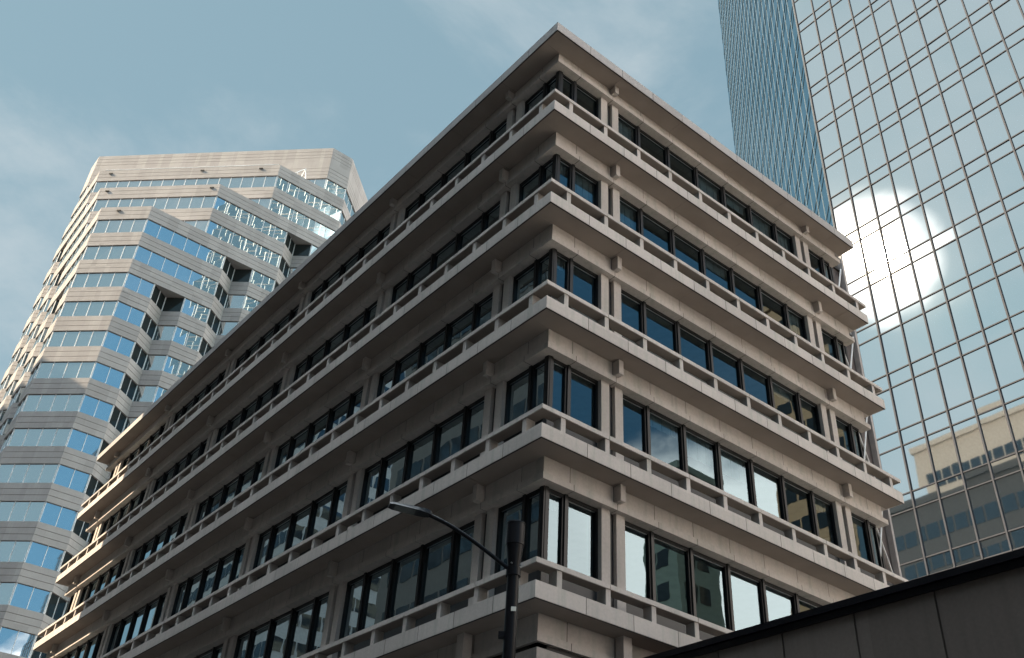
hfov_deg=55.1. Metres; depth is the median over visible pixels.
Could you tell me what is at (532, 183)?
window
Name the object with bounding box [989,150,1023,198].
window
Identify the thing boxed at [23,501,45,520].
window
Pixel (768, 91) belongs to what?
skyscraper
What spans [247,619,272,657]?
window
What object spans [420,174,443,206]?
window
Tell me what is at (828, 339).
window
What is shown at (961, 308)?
window
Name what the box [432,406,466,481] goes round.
window
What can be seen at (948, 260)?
window
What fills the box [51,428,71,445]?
window
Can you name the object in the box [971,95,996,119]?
window
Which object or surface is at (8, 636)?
window
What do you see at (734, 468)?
window
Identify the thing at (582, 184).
window
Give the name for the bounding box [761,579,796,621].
window
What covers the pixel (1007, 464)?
window
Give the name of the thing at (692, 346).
window
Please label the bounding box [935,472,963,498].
window
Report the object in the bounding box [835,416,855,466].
window
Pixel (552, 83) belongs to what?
window
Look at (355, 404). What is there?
window
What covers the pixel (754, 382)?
window
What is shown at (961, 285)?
window
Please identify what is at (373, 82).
sky
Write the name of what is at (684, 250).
window
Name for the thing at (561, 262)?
window
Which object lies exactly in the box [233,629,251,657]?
window
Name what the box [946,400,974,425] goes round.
window
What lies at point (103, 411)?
window
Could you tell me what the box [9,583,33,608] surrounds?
window
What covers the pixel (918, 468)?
window
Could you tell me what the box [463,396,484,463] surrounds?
window
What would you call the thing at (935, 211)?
window
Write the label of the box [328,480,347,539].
window
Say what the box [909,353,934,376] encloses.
window
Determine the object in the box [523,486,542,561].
window
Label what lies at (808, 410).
window
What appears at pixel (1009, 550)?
window
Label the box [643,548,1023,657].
skybridge
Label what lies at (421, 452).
window
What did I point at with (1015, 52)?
window
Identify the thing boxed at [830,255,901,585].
stair tower
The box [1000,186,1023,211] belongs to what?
window
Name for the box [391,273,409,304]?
window
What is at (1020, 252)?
window
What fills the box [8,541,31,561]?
window
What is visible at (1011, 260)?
window
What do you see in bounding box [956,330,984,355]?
window
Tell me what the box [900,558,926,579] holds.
window
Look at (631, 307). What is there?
window
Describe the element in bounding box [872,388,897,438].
window
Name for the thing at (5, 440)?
window
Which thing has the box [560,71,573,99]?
window
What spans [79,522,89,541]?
window
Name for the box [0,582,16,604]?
window
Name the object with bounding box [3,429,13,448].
window
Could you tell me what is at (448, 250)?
window
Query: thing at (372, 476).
window
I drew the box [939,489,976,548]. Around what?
window
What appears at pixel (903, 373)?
window
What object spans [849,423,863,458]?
window
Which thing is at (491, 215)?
window
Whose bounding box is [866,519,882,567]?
window
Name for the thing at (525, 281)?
window
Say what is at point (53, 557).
window
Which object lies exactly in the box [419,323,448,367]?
window
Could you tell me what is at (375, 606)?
window
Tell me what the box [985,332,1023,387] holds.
window
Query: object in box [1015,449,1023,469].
window
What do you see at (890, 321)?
window
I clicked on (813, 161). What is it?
window
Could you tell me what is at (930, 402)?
window
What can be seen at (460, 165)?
window
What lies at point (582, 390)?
window
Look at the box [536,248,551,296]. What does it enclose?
window
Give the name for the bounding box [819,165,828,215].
window
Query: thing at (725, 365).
window
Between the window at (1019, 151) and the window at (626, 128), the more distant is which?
the window at (1019, 151)
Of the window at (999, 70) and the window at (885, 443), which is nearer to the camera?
the window at (885, 443)
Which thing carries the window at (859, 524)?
in the office building
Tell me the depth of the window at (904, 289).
60.98 m
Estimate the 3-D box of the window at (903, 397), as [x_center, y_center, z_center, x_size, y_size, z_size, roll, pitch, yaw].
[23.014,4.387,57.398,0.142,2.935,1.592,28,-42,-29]
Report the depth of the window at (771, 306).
35.64 m
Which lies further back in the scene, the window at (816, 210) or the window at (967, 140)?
the window at (816, 210)
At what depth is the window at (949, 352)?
56.58 m
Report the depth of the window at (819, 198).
80.90 m
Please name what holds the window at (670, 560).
in the office building
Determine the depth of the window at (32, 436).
111.70 m
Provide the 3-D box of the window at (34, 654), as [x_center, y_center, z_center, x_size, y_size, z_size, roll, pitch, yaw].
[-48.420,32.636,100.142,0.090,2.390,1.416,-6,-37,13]
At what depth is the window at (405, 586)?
27.36 m
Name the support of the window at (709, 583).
in the office building
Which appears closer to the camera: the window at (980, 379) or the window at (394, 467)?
the window at (394, 467)
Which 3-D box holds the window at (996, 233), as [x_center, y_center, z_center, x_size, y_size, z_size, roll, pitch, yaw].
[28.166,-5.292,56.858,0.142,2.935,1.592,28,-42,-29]
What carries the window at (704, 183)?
in the office building
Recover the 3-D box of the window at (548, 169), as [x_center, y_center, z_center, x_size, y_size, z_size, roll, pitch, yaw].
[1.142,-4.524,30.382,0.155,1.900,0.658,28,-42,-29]
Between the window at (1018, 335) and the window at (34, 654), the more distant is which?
the window at (34, 654)
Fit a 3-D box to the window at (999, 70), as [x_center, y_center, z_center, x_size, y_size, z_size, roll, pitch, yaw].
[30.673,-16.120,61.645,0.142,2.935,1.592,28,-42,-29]
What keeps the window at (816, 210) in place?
in the blue tower at (774, 131)
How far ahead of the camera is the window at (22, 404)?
115.52 m
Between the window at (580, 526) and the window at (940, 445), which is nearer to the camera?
the window at (580, 526)
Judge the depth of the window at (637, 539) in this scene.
25.12 m
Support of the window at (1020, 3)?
in the glass tower at (918, 109)
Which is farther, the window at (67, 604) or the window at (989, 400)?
the window at (67, 604)
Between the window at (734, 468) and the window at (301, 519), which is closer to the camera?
the window at (734, 468)
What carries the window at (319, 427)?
in the office building
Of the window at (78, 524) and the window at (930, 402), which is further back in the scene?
the window at (78, 524)
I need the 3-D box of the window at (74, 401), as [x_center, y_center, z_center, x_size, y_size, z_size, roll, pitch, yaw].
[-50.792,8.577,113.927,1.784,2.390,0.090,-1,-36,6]
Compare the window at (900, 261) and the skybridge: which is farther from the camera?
the window at (900, 261)
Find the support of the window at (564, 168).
in the office building
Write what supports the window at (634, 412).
in the office building
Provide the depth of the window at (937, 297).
58.85 m
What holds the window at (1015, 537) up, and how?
in the glass tower at (918, 109)
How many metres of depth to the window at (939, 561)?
51.78 m
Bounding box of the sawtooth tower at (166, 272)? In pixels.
[0,148,367,657]
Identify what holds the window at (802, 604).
in the office building
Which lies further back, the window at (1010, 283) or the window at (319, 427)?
the window at (1010, 283)
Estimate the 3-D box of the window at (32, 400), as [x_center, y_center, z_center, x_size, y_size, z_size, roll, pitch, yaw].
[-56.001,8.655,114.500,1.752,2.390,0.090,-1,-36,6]
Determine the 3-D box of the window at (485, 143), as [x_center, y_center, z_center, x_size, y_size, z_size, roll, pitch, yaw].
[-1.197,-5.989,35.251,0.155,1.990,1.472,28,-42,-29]
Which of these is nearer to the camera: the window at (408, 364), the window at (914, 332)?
the window at (408, 364)
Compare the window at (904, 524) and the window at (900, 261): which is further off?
the window at (900, 261)
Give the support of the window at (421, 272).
in the office building
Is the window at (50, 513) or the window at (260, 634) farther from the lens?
the window at (50, 513)
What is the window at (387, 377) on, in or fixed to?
in the office building
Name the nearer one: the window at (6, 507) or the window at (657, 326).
the window at (657, 326)
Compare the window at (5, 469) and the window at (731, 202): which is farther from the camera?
the window at (5, 469)
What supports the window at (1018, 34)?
in the glass tower at (918, 109)
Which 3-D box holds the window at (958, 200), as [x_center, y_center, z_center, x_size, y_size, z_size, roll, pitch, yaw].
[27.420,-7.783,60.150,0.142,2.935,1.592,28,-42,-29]
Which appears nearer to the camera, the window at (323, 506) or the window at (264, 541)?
the window at (323, 506)
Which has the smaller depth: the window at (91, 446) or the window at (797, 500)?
the window at (797, 500)
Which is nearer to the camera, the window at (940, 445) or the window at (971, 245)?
the window at (940, 445)
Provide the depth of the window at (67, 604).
104.70 m
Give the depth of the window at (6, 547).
103.58 m
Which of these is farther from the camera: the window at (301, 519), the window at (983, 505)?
the window at (983, 505)
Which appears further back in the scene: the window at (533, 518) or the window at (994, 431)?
the window at (994, 431)
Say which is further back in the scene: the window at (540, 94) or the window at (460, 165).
the window at (460, 165)
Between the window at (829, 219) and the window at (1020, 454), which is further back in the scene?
the window at (829, 219)
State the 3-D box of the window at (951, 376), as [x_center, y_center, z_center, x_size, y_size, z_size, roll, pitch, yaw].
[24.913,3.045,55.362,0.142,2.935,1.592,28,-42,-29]
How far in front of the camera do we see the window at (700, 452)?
28.81 m
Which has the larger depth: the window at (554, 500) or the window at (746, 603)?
the window at (746, 603)
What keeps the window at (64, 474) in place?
in the sawtooth tower at (166, 272)
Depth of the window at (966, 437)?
53.14 m
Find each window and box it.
[0,435,8,452]
[0,464,13,482]
[0,501,14,520]
[0,540,14,561]
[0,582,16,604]
[0,626,17,653]
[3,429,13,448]
[7,464,28,482]
[8,428,27,445]
[8,501,29,520]
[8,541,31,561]
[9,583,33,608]
[11,631,35,657]
[17,395,27,413]
[22,394,41,410]
[22,428,42,445]
[22,464,43,482]
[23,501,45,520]
[24,541,47,566]
[26,587,50,613]
[29,635,41,657]
[35,394,55,410]
[36,428,56,445]
[37,464,58,482]
[39,501,61,525]
[39,652,46,657]
[41,546,64,570]
[44,592,58,617]
[50,394,69,410]
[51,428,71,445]
[52,597,66,620]
[53,464,74,487]
[55,507,77,530]
[58,551,71,572]
[62,601,68,616]
[64,394,84,410]
[66,428,86,450]
[69,469,90,492]
[72,512,83,535]
[79,394,98,415]
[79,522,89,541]
[81,433,101,456]
[85,475,97,496]
[93,400,113,421]
[93,481,103,493]
[97,439,108,456]
[213,643,223,657]
[230,543,245,581]
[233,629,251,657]
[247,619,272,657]
[252,525,273,578]
[264,513,293,574]
[265,608,293,657]
[284,500,313,563]
[285,597,316,657]
[305,487,335,551]
[307,408,330,445]
[308,592,328,652]
[327,393,351,431]
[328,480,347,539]
[339,572,366,638]
[348,385,363,417]
[357,457,383,522]
[359,559,394,630]
[364,300,377,325]
[376,360,397,397]
[376,441,409,511]
[387,544,423,618]
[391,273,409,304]
[394,342,421,385]
[403,424,437,496]
[408,254,433,290]
[418,530,455,605]
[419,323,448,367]
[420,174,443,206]
[432,233,458,271]
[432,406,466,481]
[443,153,467,185]
[446,303,476,349]
[450,520,474,591]
[457,212,484,251]
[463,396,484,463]
[466,130,491,165]
[474,292,492,329]
[483,201,499,231]
[491,119,506,143]
[494,494,525,573]
[503,365,532,441]
[512,259,537,303]
[519,166,541,202]
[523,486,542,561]
[524,83,545,114]
[531,355,547,423]
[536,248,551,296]
[541,154,554,185]
[543,486,563,565]
[546,71,557,95]
[549,355,566,413]
[553,248,569,306]
[557,154,571,189]
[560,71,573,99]
[563,494,597,578]
[566,365,597,429]
[569,258,597,322]
[571,164,597,206]
[573,81,597,117]
[618,113,636,144]
[620,196,639,233]
[621,289,642,343]
[623,394,646,452]
[625,521,651,599]
[637,126,667,166]
[640,208,671,253]
[642,301,677,364]
[646,405,684,471]
[650,531,692,615]
[666,147,695,185]
[671,229,702,273]
[676,321,710,383]
[682,424,719,488]
[689,548,730,629]
[695,167,723,205]
[701,249,732,292]
[709,340,741,401]
[717,442,753,504]
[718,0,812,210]
[722,187,749,223]
[726,564,765,630]
[730,268,760,310]
[739,358,771,419]
[749,459,785,520]
[758,286,787,327]
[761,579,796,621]
[769,376,800,435]
[781,475,815,534]
[785,303,807,340]
[795,593,822,612]
[797,392,823,448]
[807,95,814,141]
[807,164,815,211]
[810,147,818,196]
[810,491,838,545]
[813,128,821,178]
[814,199,819,216]
[816,182,825,220]
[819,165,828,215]
[821,328,838,360]
[826,203,833,226]
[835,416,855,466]
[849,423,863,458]
[851,512,872,562]
[856,322,877,343]
[859,335,885,380]
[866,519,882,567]
[868,275,896,321]
[871,374,888,390]
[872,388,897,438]
[876,311,899,334]
[876,431,900,453]
[878,324,908,373]
[879,446,909,493]
[886,251,909,273]
[886,364,911,387]
[889,263,918,310]
[889,378,920,429]
[890,491,912,514]
[891,508,922,563]
[897,300,921,323]
[898,421,923,444]
[900,313,931,362]
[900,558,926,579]
[901,436,934,490]
[907,239,932,262]
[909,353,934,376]
[910,482,937,507]
[911,251,941,299]
[912,367,945,419]
[913,499,948,556]
[919,288,945,312]
[921,191,951,237]
[921,410,948,435]
[923,301,955,351]
[923,549,952,574]
[925,426,959,481]
[929,226,954,249]
[932,342,959,366]
[933,238,965,287]
[935,356,970,409]
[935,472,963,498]
[939,166,964,190]
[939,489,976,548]
[942,276,969,300]
[943,178,975,225]
[946,289,980,340]
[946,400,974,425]
[950,415,986,471]
[950,540,980,566]
[952,120,984,165]
[952,213,978,237]
[956,226,990,274]
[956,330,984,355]
[960,345,996,398]
[961,463,991,488]
[962,153,987,177]
[965,164,999,211]
[965,480,1004,539]
[966,263,994,288]
[970,277,1006,329]
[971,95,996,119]
[971,388,1001,414]
[974,106,1007,151]
[975,404,1014,462]
[976,200,1003,224]
[977,532,1009,558]
[979,212,1015,262]
[981,318,1010,343]
[981,550,1009,559]
[983,50,1016,94]
[985,138,1012,163]
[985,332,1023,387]
[988,452,1019,479]
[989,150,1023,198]
[991,250,1020,275]
[992,470,1023,531]
[994,80,1020,104]
[995,264,1023,316]
[997,91,1023,137]
[998,377,1023,403]
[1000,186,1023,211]
[1002,25,1023,48]
[1002,395,1023,451]
[1004,201,1023,249]
[1006,38,1023,79]
[1006,526,1023,549]
[1007,310,1023,331]
[1009,130,1023,149]
[1012,327,1023,371]
[1013,144,1023,180]
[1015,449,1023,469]
[1016,0,1023,18]
[1017,76,1023,89]
[1017,246,1023,262]
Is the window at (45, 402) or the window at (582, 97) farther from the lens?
the window at (45, 402)
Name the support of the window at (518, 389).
in the office building
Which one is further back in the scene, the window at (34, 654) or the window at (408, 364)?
the window at (34, 654)
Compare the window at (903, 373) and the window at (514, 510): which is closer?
the window at (514, 510)
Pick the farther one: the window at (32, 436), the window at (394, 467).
the window at (32, 436)
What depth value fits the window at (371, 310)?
37.41 m
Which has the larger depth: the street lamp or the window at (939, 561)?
the window at (939, 561)
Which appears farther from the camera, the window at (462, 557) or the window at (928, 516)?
the window at (928, 516)
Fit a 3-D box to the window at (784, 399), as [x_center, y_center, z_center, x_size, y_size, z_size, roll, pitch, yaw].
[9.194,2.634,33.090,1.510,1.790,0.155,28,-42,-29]
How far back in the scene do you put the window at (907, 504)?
54.85 m
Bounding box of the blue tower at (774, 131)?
[718,0,833,226]
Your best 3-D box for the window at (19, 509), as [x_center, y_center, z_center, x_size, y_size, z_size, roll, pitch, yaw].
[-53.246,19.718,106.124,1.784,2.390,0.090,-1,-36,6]
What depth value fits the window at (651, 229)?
32.66 m
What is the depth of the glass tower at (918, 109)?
60.30 m
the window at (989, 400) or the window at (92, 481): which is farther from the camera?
the window at (92, 481)
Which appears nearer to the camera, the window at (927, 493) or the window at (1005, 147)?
the window at (927, 493)
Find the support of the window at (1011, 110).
in the glass tower at (918, 109)
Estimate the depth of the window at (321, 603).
30.46 m
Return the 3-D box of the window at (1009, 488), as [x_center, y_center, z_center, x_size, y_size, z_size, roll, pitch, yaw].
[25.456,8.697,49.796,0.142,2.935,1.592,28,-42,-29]
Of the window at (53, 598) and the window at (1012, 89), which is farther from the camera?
the window at (53, 598)
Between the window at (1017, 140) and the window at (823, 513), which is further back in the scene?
the window at (1017, 140)
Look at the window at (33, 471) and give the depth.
108.82 m
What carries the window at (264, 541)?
in the office building
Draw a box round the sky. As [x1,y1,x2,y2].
[0,0,734,385]
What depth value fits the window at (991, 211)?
58.06 m
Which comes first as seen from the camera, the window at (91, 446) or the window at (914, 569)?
the window at (914, 569)
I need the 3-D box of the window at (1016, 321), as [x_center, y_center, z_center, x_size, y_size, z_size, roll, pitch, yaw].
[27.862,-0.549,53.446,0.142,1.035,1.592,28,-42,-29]
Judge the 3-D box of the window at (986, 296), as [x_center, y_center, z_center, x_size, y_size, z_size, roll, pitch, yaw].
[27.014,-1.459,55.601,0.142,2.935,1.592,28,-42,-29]
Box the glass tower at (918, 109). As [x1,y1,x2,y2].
[792,0,1023,580]
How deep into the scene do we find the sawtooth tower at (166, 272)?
127.17 m
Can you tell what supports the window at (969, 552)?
in the glass tower at (918, 109)
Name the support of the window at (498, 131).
in the office building
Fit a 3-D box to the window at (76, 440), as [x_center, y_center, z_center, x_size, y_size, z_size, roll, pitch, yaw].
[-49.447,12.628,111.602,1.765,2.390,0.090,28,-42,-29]
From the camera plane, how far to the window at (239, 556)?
37.62 m
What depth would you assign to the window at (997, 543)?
49.73 m
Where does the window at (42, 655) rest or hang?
in the sawtooth tower at (166, 272)
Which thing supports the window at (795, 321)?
in the office building
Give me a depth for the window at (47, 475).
108.63 m
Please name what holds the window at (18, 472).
in the sawtooth tower at (166, 272)
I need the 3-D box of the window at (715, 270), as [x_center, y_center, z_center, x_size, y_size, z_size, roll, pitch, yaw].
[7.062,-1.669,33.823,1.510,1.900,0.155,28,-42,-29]
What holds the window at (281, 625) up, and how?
in the office building
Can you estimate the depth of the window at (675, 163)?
35.75 m
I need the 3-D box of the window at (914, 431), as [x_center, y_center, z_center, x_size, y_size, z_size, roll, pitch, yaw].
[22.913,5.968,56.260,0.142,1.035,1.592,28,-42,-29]
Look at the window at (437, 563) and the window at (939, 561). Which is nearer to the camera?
the window at (437, 563)
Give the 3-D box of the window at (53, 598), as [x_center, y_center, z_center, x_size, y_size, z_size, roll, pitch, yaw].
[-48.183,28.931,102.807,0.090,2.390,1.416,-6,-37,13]
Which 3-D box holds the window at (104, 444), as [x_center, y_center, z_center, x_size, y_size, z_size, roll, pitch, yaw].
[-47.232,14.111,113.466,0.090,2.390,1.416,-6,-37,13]
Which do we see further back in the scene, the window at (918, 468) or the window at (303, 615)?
the window at (918, 468)
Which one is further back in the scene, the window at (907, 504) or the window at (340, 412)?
the window at (907, 504)
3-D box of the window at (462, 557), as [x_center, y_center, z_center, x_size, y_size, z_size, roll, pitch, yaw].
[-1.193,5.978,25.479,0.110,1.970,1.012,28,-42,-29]
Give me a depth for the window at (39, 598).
101.82 m
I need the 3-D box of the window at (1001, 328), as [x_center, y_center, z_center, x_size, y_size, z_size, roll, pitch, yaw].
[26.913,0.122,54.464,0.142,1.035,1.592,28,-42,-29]
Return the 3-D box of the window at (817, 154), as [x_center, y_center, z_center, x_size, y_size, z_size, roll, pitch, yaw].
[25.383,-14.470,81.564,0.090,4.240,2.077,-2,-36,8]
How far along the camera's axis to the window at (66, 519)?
107.15 m
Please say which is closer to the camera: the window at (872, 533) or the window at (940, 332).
the window at (872, 533)
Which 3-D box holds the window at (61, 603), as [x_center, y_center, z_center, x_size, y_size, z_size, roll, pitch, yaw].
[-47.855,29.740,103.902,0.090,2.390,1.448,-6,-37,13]
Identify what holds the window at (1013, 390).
in the glass tower at (918, 109)
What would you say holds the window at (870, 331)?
in the glass tower at (918, 109)
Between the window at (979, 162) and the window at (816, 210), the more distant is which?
the window at (816, 210)
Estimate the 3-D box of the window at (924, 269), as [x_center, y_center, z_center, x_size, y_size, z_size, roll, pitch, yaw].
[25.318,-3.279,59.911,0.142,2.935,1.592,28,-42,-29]
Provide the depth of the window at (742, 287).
34.89 m
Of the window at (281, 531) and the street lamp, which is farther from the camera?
the window at (281, 531)
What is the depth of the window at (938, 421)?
55.32 m
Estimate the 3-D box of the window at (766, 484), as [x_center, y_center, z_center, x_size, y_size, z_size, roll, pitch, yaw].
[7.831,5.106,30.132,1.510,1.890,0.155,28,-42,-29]
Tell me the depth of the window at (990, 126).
60.43 m
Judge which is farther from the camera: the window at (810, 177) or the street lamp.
the window at (810, 177)
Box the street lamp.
[388,502,525,657]
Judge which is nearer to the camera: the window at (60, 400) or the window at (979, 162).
the window at (979, 162)
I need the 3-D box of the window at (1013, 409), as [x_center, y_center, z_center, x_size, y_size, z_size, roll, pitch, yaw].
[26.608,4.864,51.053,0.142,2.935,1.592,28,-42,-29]
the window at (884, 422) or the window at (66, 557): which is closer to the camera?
the window at (884, 422)
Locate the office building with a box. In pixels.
[33,22,908,657]
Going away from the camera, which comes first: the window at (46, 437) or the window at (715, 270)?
the window at (715, 270)
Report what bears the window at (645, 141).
in the office building
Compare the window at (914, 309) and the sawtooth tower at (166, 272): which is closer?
the window at (914, 309)
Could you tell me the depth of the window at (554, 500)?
23.67 m
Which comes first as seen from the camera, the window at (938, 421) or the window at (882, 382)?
the window at (938, 421)
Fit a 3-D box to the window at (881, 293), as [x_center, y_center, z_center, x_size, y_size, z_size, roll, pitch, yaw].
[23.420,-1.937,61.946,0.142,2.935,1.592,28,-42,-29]
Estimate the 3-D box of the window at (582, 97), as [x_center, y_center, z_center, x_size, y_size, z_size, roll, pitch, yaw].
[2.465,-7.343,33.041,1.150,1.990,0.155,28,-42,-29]
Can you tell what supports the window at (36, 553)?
in the sawtooth tower at (166, 272)
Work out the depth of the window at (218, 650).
35.62 m
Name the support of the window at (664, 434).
in the office building
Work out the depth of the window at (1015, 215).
56.26 m
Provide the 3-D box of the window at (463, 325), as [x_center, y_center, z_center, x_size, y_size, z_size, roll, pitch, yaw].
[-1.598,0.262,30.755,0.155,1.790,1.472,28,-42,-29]
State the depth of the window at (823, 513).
31.68 m
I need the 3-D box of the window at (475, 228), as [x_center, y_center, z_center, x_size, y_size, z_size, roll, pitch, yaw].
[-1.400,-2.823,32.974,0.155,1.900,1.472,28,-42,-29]
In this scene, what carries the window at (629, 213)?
in the office building
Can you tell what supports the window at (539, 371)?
in the office building
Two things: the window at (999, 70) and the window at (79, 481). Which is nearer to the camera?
the window at (999, 70)
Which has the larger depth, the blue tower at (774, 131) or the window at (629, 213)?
the blue tower at (774, 131)
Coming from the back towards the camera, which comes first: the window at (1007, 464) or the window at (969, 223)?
the window at (969, 223)
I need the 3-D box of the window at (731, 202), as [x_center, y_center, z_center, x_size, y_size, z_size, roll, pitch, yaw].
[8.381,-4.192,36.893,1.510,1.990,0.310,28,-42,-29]
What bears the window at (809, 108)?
in the blue tower at (774, 131)
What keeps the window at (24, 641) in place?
in the sawtooth tower at (166, 272)
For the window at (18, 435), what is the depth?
111.90 m
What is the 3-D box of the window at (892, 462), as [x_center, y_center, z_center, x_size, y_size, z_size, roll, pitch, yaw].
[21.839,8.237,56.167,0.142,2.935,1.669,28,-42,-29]
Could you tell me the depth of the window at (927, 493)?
54.05 m
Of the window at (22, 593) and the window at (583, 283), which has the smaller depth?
the window at (583, 283)
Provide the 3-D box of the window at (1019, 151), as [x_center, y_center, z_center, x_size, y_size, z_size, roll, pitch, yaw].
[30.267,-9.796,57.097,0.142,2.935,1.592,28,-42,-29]
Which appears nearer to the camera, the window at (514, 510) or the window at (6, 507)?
the window at (514, 510)
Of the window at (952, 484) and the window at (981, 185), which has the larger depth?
the window at (981, 185)
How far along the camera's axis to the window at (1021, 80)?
59.99 m
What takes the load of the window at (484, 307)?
in the office building
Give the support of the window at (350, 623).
in the office building
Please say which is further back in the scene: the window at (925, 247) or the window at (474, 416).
the window at (925, 247)
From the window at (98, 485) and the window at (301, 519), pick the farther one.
the window at (98, 485)
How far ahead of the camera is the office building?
31.45 m
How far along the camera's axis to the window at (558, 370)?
26.03 m
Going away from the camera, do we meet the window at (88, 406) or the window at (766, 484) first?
the window at (766, 484)
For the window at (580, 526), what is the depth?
24.13 m
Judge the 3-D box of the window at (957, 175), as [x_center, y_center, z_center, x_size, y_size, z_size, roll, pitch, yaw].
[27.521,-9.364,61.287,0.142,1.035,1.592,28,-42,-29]
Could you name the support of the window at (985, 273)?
in the glass tower at (918, 109)
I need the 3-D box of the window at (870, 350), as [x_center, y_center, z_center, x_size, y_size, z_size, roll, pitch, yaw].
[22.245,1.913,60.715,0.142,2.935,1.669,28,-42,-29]
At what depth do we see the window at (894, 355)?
59.74 m

